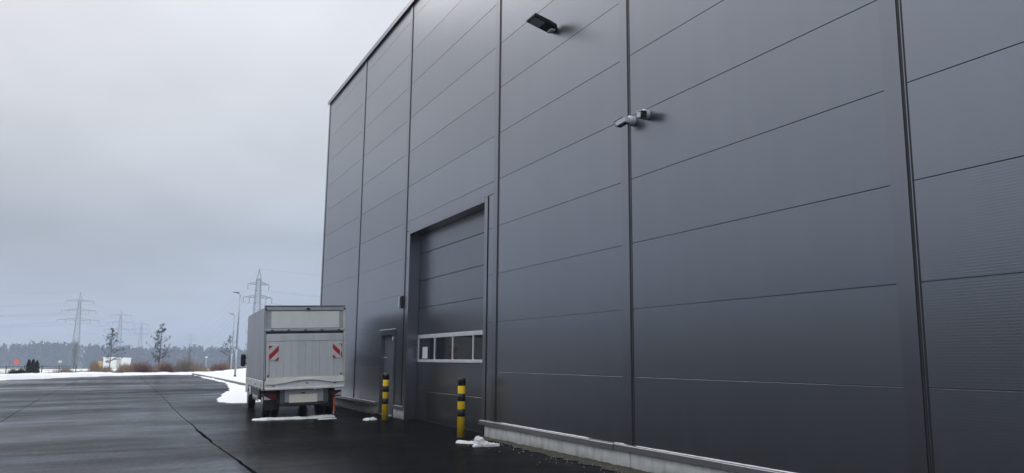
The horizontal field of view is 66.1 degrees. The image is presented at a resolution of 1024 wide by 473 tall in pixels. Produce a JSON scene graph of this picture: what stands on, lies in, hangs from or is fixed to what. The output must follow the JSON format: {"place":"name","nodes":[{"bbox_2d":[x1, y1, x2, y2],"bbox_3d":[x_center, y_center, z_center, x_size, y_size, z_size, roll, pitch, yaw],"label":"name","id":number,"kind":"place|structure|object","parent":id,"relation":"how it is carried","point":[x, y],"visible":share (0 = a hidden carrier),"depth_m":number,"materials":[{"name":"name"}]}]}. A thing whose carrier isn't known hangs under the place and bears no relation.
{"place":"outdoors","nodes":[
{"label":"outdoors","id":0,"kind":"place"},
{"bbox_2d":[7,368,16,373],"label":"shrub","id":1,"kind":"object","parent":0,"point":[13,371],"visible":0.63,"depth_m":80.95,"materials":[{"name":"plant"}]},
{"bbox_2d":[15,369,24,373],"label":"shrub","id":2,"kind":"object","parent":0,"point":[18,371],"visible":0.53,"depth_m":80.94,"materials":[{"name":"plant"}]},
{"bbox_2d":[0,359,244,373],"bbox_3d":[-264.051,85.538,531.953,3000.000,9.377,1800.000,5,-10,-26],"label":"ground","id":3,"kind":"structure","parent":0,"point":[44,369],"depth_m":147.17,"materials":[{"name":"white snow"}]},
{"bbox_2d":[24,359,39,372],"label":"conifer","id":4,"kind":"object","parent":3,"relation":"on","point":[33,366],"visible":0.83,"depth_m":80.54,"materials":[{"name":"green plant"}]},
{"bbox_2d":[0,365,76,373],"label":"wire fence","id":5,"kind":"object","parent":3,"relation":"on","point":[40,370],"visible":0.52,"depth_m":82.68,"materials":[{"name":"grey metal"}]},
{"bbox_2d":[71,341,78,368],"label":"bare tree","id":6,"kind":"object","parent":3,"relation":"on","point":[75,354],"visible":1,"depth_m":170.04,"materials":[{"name":"brown plant"}]},
{"bbox_2d":[57,293,98,368],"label":"power pylon","id":7,"kind":"object","parent":3,"relation":"on","point":[74,334],"visible":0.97,"depth_m":474.01,"materials":[{"name":"grey metal"}]},
{"bbox_2d":[99,328,129,368],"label":"young tree","id":8,"kind":"object","parent":3,"relation":"on","point":[113,334],"visible":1,"depth_m":117.72,"materials":[{"name":"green plant"}]},
{"bbox_2d":[103,357,131,367],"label":"site cabin","id":9,"kind":"object","parent":3,"relation":"on","point":[116,363],"visible":0.52,"depth_m":149.31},
{"bbox_2d":[116,359,120,367],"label":"cabin door","id":10,"kind":"structure","parent":9,"relation":"in","point":[118,362],"depth_m":149.24,"materials":[{"name":"white metal"}]},
{"bbox_2d":[107,310,132,347],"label":"power pylon","id":11,"kind":"object","parent":3,"relation":"on","point":[120,334],"visible":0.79,"depth_m":625.58,"materials":[{"name":"grey metal"}]},
{"bbox_2d":[0,339,246,368],"bbox_3d":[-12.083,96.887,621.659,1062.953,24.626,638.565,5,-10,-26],"label":"wood","id":12,"kind":"object","parent":3,"relation":"on","point":[48,355],"visible":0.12,"depth_m":566.62,"materials":[{"name":"plant"}]},
{"bbox_2d":[133,322,148,347],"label":"power pylon","id":13,"kind":"object","parent":3,"relation":"on","point":[140,333],"visible":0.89,"depth_m":794.43,"materials":[{"name":"grey metal"}]},
{"bbox_2d":[129,359,154,372],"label":"bush","id":14,"kind":"object","parent":3,"relation":"on","point":[143,368],"visible":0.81,"depth_m":92.78,"materials":[{"name":"brown plant"}]},
{"bbox_2d":[47,358,246,372],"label":"dry scrub","id":15,"kind":"object","parent":3,"relation":"on","point":[125,368],"visible":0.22,"depth_m":95.00,"materials":[{"name":"brown plant"}]},
{"bbox_2d":[145,323,171,364],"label":"young tree","id":16,"kind":"object","parent":3,"relation":"on","point":[158,342],"visible":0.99,"depth_m":107.05,"materials":[{"name":"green plant"}]},
{"bbox_2d":[158,361,174,371],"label":"bush","id":17,"kind":"object","parent":3,"relation":"on","point":[164,368],"visible":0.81,"depth_m":92.98,"materials":[{"name":"brown plant"}]},
{"bbox_2d":[171,357,195,371],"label":"bush","id":18,"kind":"object","parent":3,"relation":"on","point":[183,367],"visible":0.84,"depth_m":92.91,"materials":[{"name":"brown plant"}]},
{"bbox_2d":[185,347,192,362],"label":"bare tree","id":19,"kind":"object","parent":3,"relation":"on","point":[189,353],"visible":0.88,"depth_m":180.03,"materials":[{"name":"brown plant"}]},
{"bbox_2d":[210,363,227,371],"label":"bush","id":20,"kind":"object","parent":3,"relation":"on","point":[218,368],"visible":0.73,"depth_m":93.75,"materials":[{"name":"brown plant"}]},
{"bbox_2d":[221,336,238,361],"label":"young tree","id":21,"kind":"object","parent":3,"relation":"on","point":[229,338],"visible":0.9,"depth_m":129.68,"materials":[{"name":"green plant"}]},
{"bbox_2d":[229,313,234,369],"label":"street lamp","id":22,"kind":"object","parent":3,"relation":"on","point":[232,342],"visible":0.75,"depth_m":81.37,"materials":[{"name":"metal"}]},
{"bbox_2d":[233,292,240,376],"bbox_3d":[-21.641,7.787,61.363,0.700,6.925,0.220,8,-11,-37],"label":"street lamp","id":23,"kind":"object","parent":3,"relation":"on","point":[235,367],"visible":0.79,"depth_m":61.45,"materials":[{"name":"metal"}]},
{"bbox_2d":[243,269,271,364],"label":"power pylon","id":24,"kind":"object","parent":3,"relation":"on","point":[254,297],"visible":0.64,"depth_m":359.68,"materials":[{"name":"grey metal"}]},
{"bbox_2d":[0,0,409,356],"label":"sky","id":25,"kind":"structure","parent":0,"point":[157,156],"materials":[{"name":"grey"}]},
{"bbox_2d":[0,375,619,472],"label":"parking lot","id":26,"kind":"structure","parent":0,"point":[122,424],"depth_m":16.49,"materials":[{"name":"black asphalt"}]},
{"bbox_2d":[0,371,211,379],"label":"snow bank","id":27,"kind":"structure","parent":26,"relation":"on","point":[20,376],"depth_m":69.94,"materials":[{"name":"white snow"}]},
{"bbox_2d":[189,422,211,440],"bbox_3d":[-7.213,4.462,18.102,0.086,0.002,5.300,5,-10,-26],"label":"tar seam","id":28,"kind":"object","parent":26,"relation":"on","point":[204,435],"visible":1,"depth_m":17.18,"materials":[{"name":"black asphalt"}]},
{"bbox_2d":[192,373,245,385],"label":"kerb","id":29,"kind":"structure","parent":26,"relation":"on","point":[236,382],"depth_m":54.96,"materials":[{"name":"concrete"}]},
{"bbox_2d":[200,376,260,402],"bbox_3d":[-19.430,9.368,50.190,3.450,0.200,47.550,5,-10,-26],"label":"snow patch","id":30,"kind":"object","parent":26,"relation":"on","point":[236,393],"visible":0.52,"depth_m":33.74,"materials":[{"name":"white snow"}]},
{"bbox_2d":[210,441,256,472],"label":"tar seam","id":31,"kind":"object","parent":26,"relation":"on","point":[247,467],"visible":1,"depth_m":12.59,"materials":[{"name":"black asphalt"}]},
{"bbox_2d":[195,368,315,388],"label":"snow cover","id":32,"kind":"object","parent":26,"relation":"on","point":[229,375],"visible":0.06,"depth_m":68.97,"materials":[{"name":"white snow"}]},
{"bbox_2d":[241,305,345,416],"bbox_3d":[-7.129,3.955,25.001,2.410,3.089,7.375,2,-9,-23],"label":"box truck","id":33,"kind":"object","parent":26,"relation":"on","point":[295,355],"visible":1,"depth_m":21.81,"materials":[{"name":"metal"}]},
{"bbox_2d":[252,414,334,420],"bbox_3d":[-5.899,4.953,21.436,2.310,0.164,0.665,5,-10,-26],"label":"snow strip","id":34,"kind":"object","parent":26,"relation":"on","point":[289,418],"visible":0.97,"depth_m":21.19,"materials":[{"name":"white snow"}]},
{"bbox_2d":[335,404,376,413],"bbox_3d":[-5.769,5.695,26.516,0.230,0.040,8.100,5,-10,-26],"label":"moss strip","id":35,"kind":"object","parent":26,"relation":"on","point":[356,409],"visible":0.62,"depth_m":24.77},
{"bbox_2d":[363,417,376,420],"bbox_3d":[-3.750,4.832,20.816,0.418,0.102,0.374,5,-10,-26],"label":"snow patch","id":36,"kind":"object","parent":26,"relation":"on","point":[371,418],"visible":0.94,"depth_m":20.73,"materials":[{"name":"white snow"}]},
{"bbox_2d":[382,374,388,420],"bbox_3d":[-3.347,4.236,20.764,0.200,1.227,0.180,5,-10,-26],"label":"bollard","id":37,"kind":"object","parent":26,"relation":"on","point":[385,394],"visible":0.98,"depth_m":20.71,"materials":[{"name":"yellow metal"}]},
{"bbox_2d":[456,378,465,437],"bbox_3d":[-1.052,3.554,16.339,0.180,1.227,0.180,5,-10,-26],"label":"bollard","id":38,"kind":"object","parent":26,"relation":"on","point":[461,410],"visible":0.99,"depth_m":16.27,"materials":[{"name":"yellow metal"}]},
{"bbox_2d":[456,440,473,443],"bbox_3d":[-0.858,3.967,15.138,0.550,0.091,0.208,-4,-10,29],"label":"snow patch","id":39,"kind":"object","parent":26,"relation":"on","point":[463,442],"visible":0.83,"depth_m":15.10,"materials":[{"name":"white snow"}]},
{"bbox_2d":[473,436,499,446],"bbox_3d":[-0.487,3.813,14.671,0.528,0.201,0.264,2,-9,-12],"label":"snow lump","id":40,"kind":"object","parent":26,"relation":"on","point":[479,441],"visible":1,"depth_m":14.58,"materials":[{"name":"white snow"}]},
{"bbox_2d":[468,439,625,472],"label":"grit","id":41,"kind":"object","parent":26,"relation":"on","point":[546,458],"visible":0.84,"depth_m":13.16,"materials":[{"name":"gravel"}]},
{"bbox_2d":[482,436,650,472],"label":"moss strip","id":42,"kind":"object","parent":26,"relation":"on","point":[589,461],"visible":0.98,"depth_m":12.69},
{"bbox_2d":[316,0,1023,472],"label":"warehouse building","id":43,"kind":"structure","parent":26,"relation":"on","point":[784,236],"depth_m":10.65,"materials":[{"name":"black metal"}]},
{"bbox_2d":[377,328,396,416],"bbox_3d":[-3.474,3.886,22.529,0.290,2.450,1.510,5,-10,-26],"label":"side door","id":44,"kind":"structure","parent":43,"relation":"in","point":[387,357],"depth_m":22.74,"materials":[{"name":"paint"}]},
{"bbox_2d":[398,296,402,307],"bbox_3d":[-3.073,1.806,21.685,0.093,0.340,0.140,5,-10,-26],"label":"wall box","id":45,"kind":"object","parent":43,"relation":"attached to","point":[400,301],"visible":1,"depth_m":21.65,"materials":[{"name":"white plastic"}]},
{"bbox_2d":[416,209,484,432],"bbox_3d":[-1.362,2.073,19.117,0.182,4.962,4.960,5,-10,-26],"label":"sectional door","id":46,"kind":"structure","parent":43,"relation":"in","point":[450,335],"depth_m":19.17,"materials":[{"name":"black metal"}]},
{"bbox_2d":[526,13,556,33],"bbox_3d":[0.572,-3.956,14.716,0.517,0.238,0.330,5,-10,-26],"label":"wall light","id":47,"kind":"object","parent":43,"relation":"attached to","point":[542,23],"visible":1,"depth_m":14.67,"materials":[{"name":"black plastic"}]},
{"bbox_2d":[503,423,587,437],"bbox_3d":[0.504,3.452,14.084,0.025,0.011,3.300,5,-10,-26],"label":"snow ledge","id":48,"kind":"object","parent":43,"relation":"on","point":[546,430],"visible":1,"depth_m":13.74,"materials":[{"name":"white snow"}]},
{"bbox_2d":[613,116,635,127],"bbox_3d":[1.741,-1.782,12.205,0.254,0.170,0.286,5,-10,-26],"label":"security camera","id":49,"kind":"object","parent":43,"relation":"attached to","point":[622,121],"visible":1,"depth_m":12.13,"materials":[{"name":"white plastic"}]},
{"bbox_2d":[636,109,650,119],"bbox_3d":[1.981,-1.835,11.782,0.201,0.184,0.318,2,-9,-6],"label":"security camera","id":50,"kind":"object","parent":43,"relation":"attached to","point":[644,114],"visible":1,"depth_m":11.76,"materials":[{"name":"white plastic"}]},
{"bbox_2d":[637,446,793,472],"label":"snow ledge","id":51,"kind":"object","parent":43,"relation":"on","point":[721,460],"visible":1,"depth_m":9.77,"materials":[{"name":"white snow"}]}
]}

